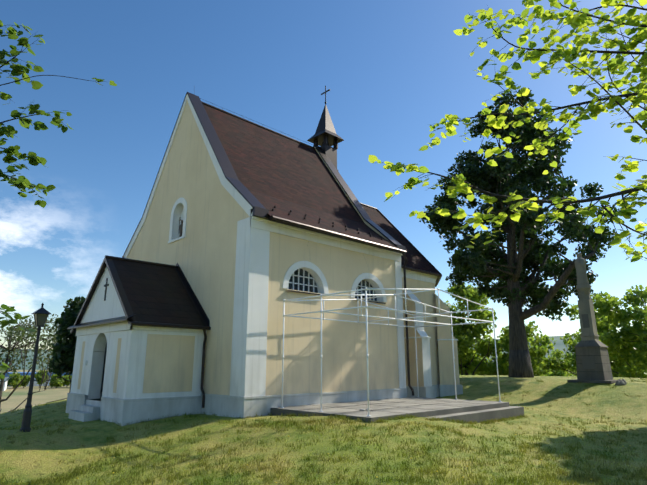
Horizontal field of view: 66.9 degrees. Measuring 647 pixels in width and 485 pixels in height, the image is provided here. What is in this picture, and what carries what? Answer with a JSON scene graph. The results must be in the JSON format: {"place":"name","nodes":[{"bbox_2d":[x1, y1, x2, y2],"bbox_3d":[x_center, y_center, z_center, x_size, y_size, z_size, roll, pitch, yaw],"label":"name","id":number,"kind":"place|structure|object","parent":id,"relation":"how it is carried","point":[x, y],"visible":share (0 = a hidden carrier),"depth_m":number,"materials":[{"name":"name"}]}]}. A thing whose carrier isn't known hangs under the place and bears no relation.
{"place":"outdoors","nodes":[
{"label":"outdoors","id":0,"kind":"place"},
{"bbox_2d":[127,101,398,395],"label":"chapel walls","id":1,"kind":"structure","parent":0,"point":[202,254],"depth_m":18.04,"materials":[{"name":"beige paint"}]},
{"bbox_2d":[123,94,406,417],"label":"wall trim","id":2,"kind":"structure","parent":1,"relation":"attached to","point":[247,397],"depth_m":16.09,"materials":[{"name":"white paint"}]},
{"bbox_2d":[194,86,401,253],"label":"roof","id":3,"kind":"structure","parent":1,"relation":"on","point":[284,174],"depth_m":21.32,"materials":[{"name":"brown tile"}]},
{"bbox_2d":[122,92,413,395],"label":"roof trim","id":4,"kind":"structure","parent":3,"relation":"attached to","point":[260,210],"depth_m":19.83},
{"bbox_2d":[178,217,182,236],"bbox_3d":[-5.806,-0.584,19.964,0.176,0.950,0.300,13,-19,-42],"label":"niche statue","id":5,"kind":"object","parent":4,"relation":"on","point":[180,228],"visible":0.69,"depth_m":19.88,"materials":[{"name":"grey stone"}]},
{"bbox_2d":[307,86,343,168],"bbox_3d":[0.118,-5.922,27.138,1.480,6.180,1.480,13,-19,-42],"label":"ridge turret","id":6,"kind":"object","parent":4,"relation":"attached to","point":[325,137],"visible":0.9,"depth_m":26.89,"materials":[{"name":"grey"}]},
{"bbox_2d":[288,269,385,303],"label":"windows","id":7,"kind":"structure","parent":1,"relation":"in","point":[301,280],"depth_m":17.78,"materials":[{"name":"glass"}]},
{"bbox_2d":[0,336,620,369],"bbox_3d":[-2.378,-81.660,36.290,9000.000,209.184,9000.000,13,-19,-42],"label":"hills","id":8,"kind":"structure","parent":0,"point":[559,344],"depth_m":1718.76,"materials":[{"name":"green plant"}]},
{"bbox_2d":[0,370,646,484],"bbox_3d":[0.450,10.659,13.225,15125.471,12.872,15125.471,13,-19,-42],"label":"ground","id":9,"kind":"structure","parent":0,"point":[475,387],"depth_m":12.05,"materials":[{"name":"green plant"}]},
{"bbox_2d":[7,372,22,388],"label":"bush","id":10,"kind":"object","parent":9,"relation":"on","point":[13,382],"depth_m":281.94,"materials":[{"name":"green plant"}]},
{"bbox_2d":[21,375,30,387],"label":"bush","id":11,"kind":"object","parent":9,"relation":"on","point":[25,381],"depth_m":289.96,"materials":[{"name":"green plant"}]},
{"bbox_2d":[0,314,66,411],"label":"sparse tree","id":12,"kind":"object","parent":9,"relation":"on","point":[16,331],"depth_m":34.74,"materials":[{"name":"green plant"}]},
{"bbox_2d":[20,303,50,431],"bbox_3d":[-7.819,3.316,13.228,0.420,3.429,0.420,13,-19,-42],"label":"street lamp","id":13,"kind":"object","parent":9,"relation":"on","point":[41,314],"visible":0.94,"depth_m":13.17,"materials":[{"name":"black metal"}]},
{"bbox_2d":[0,372,71,390],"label":"valley halls","id":14,"kind":"object","parent":9,"relation":"on","point":[7,376],"visible":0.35,"depth_m":316.13,"materials":[{"name":"white"}]},
{"bbox_2d":[34,370,48,387],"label":"bush","id":15,"kind":"object","parent":9,"relation":"on","point":[38,377],"depth_m":292.23,"materials":[{"name":"green plant"}]},
{"bbox_2d":[49,373,65,387],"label":"bush","id":16,"kind":"object","parent":9,"relation":"on","point":[58,382],"depth_m":287.90,"materials":[{"name":"green plant"}]},
{"bbox_2d":[48,296,85,392],"bbox_3d":[-11.347,5.006,22.372,2.522,5.118,3.027,13,-19,-42],"label":"tree","id":17,"kind":"object","parent":9,"relation":"on","point":[62,361],"depth_m":21.40,"materials":[{"name":"green plant"}]},
{"bbox_2d":[62,375,71,387],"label":"bush","id":18,"kind":"object","parent":9,"relation":"on","point":[64,383],"depth_m":294.25,"materials":[{"name":"green plant"}]},
{"bbox_2d":[66,266,206,425],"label":"porch walls","id":19,"kind":"structure","parent":9,"relation":"on","point":[124,373],"depth_m":15.90,"materials":[{"name":"white paint"}]},
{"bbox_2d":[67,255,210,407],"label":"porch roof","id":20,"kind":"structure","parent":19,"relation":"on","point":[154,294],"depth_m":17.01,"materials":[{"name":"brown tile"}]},
{"bbox_2d":[47,241,630,482],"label":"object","id":21,"kind":"object","parent":9,"relation":"on","point":[621,382],"visible":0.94,"depth_m":14.54,"materials":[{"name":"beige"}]},
{"bbox_2d":[270,397,523,422],"bbox_3d":[2.284,5.913,16.731,7.870,0.778,5.790,13,-19,-42],"label":"concrete platform","id":22,"kind":"object","parent":9,"relation":"on","point":[478,411],"visible":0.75,"depth_m":15.36,"materials":[{"name":"grey concrete"}]},
{"bbox_2d":[280,287,501,416],"bbox_3d":[2.531,3.622,16.839,7.350,3.735,3.690,13,-19,-42],"label":"canopy frame","id":23,"kind":"object","parent":22,"relation":"on","point":[384,308],"visible":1,"depth_m":16.38,"materials":[{"name":"white paint"}]},
{"bbox_2d":[401,268,462,397],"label":"chancel walls","id":24,"kind":"structure","parent":9,"relation":"on","point":[435,364],"depth_m":23.91,"materials":[{"name":"beige paint"}]},
{"bbox_2d":[360,203,441,286],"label":"roof","id":25,"kind":"structure","parent":24,"relation":"on","point":[417,261],"depth_m":26.40,"materials":[{"name":"brown tile"}]},
{"bbox_2d":[452,320,480,374],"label":"bush","id":26,"kind":"object","parent":9,"relation":"on","point":[475,356],"depth_m":50.56,"materials":[{"name":"green plant"}]},
{"bbox_2d":[444,283,497,374],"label":"tree","id":27,"kind":"object","parent":9,"relation":"on","point":[463,340],"depth_m":43.98,"materials":[{"name":"green plant"}]},
{"bbox_2d":[469,321,565,375],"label":"bushes","id":28,"kind":"object","parent":9,"relation":"on","point":[502,343],"depth_m":44.42,"materials":[{"name":"green plant"}]},
{"bbox_2d":[419,88,619,377],"bbox_3d":[11.968,-0.249,30.946,10.706,17.711,11.269,13,-19,-42],"label":"tree","id":29,"kind":"object","parent":9,"relation":"on","point":[470,262],"depth_m":29.63,"materials":[{"name":"green plant"}]},
{"bbox_2d":[541,359,576,375],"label":"bush","id":30,"kind":"object","parent":9,"relation":"on","point":[561,373],"visible":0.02,"depth_m":58.77,"materials":[{"name":"green plant"}]},
{"bbox_2d":[567,253,616,382],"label":"monument column","id":31,"kind":"structure","parent":9,"relation":"on","point":[593,365],"depth_m":23.11,"materials":[{"name":"stone"}]},
{"bbox_2d":[557,304,646,377],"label":"bush","id":32,"kind":"object","parent":9,"relation":"on","point":[614,362],"depth_m":43.75,"materials":[{"name":"green plant"}]},
{"bbox_2d":[577,284,646,377],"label":"tree","id":33,"kind":"object","parent":9,"relation":"on","point":[612,321],"depth_m":38.05,"materials":[{"name":"green plant"}]},
{"bbox_2d":[0,0,646,380],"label":"branches","id":34,"kind":"object","parent":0,"point":[575,21],"depth_m":6.22,"materials":[{"name":"green plant"}]},
{"bbox_2d":[0,0,646,348],"label":"sky","id":35,"kind":"structure","parent":0,"point":[392,70],"materials":[{"name":"blue"}]},
{"bbox_2d":[475,352,506,367],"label":"bush","id":36,"kind":"object","parent":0,"point":[489,359],"depth_m":53.39,"materials":[{"name":"green plant"}]},
{"bbox_2d":[539,358,558,375],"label":"bush","id":37,"kind":"object","parent":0,"point":[545,373],"visible":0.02,"depth_m":85.31,"materials":[{"name":"green plant"}]},
{"bbox_2d":[545,349,574,370],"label":"bush","id":38,"kind":"object","parent":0,"point":[556,353],"depth_m":96.48,"materials":[{"name":"green plant"}]}
]}

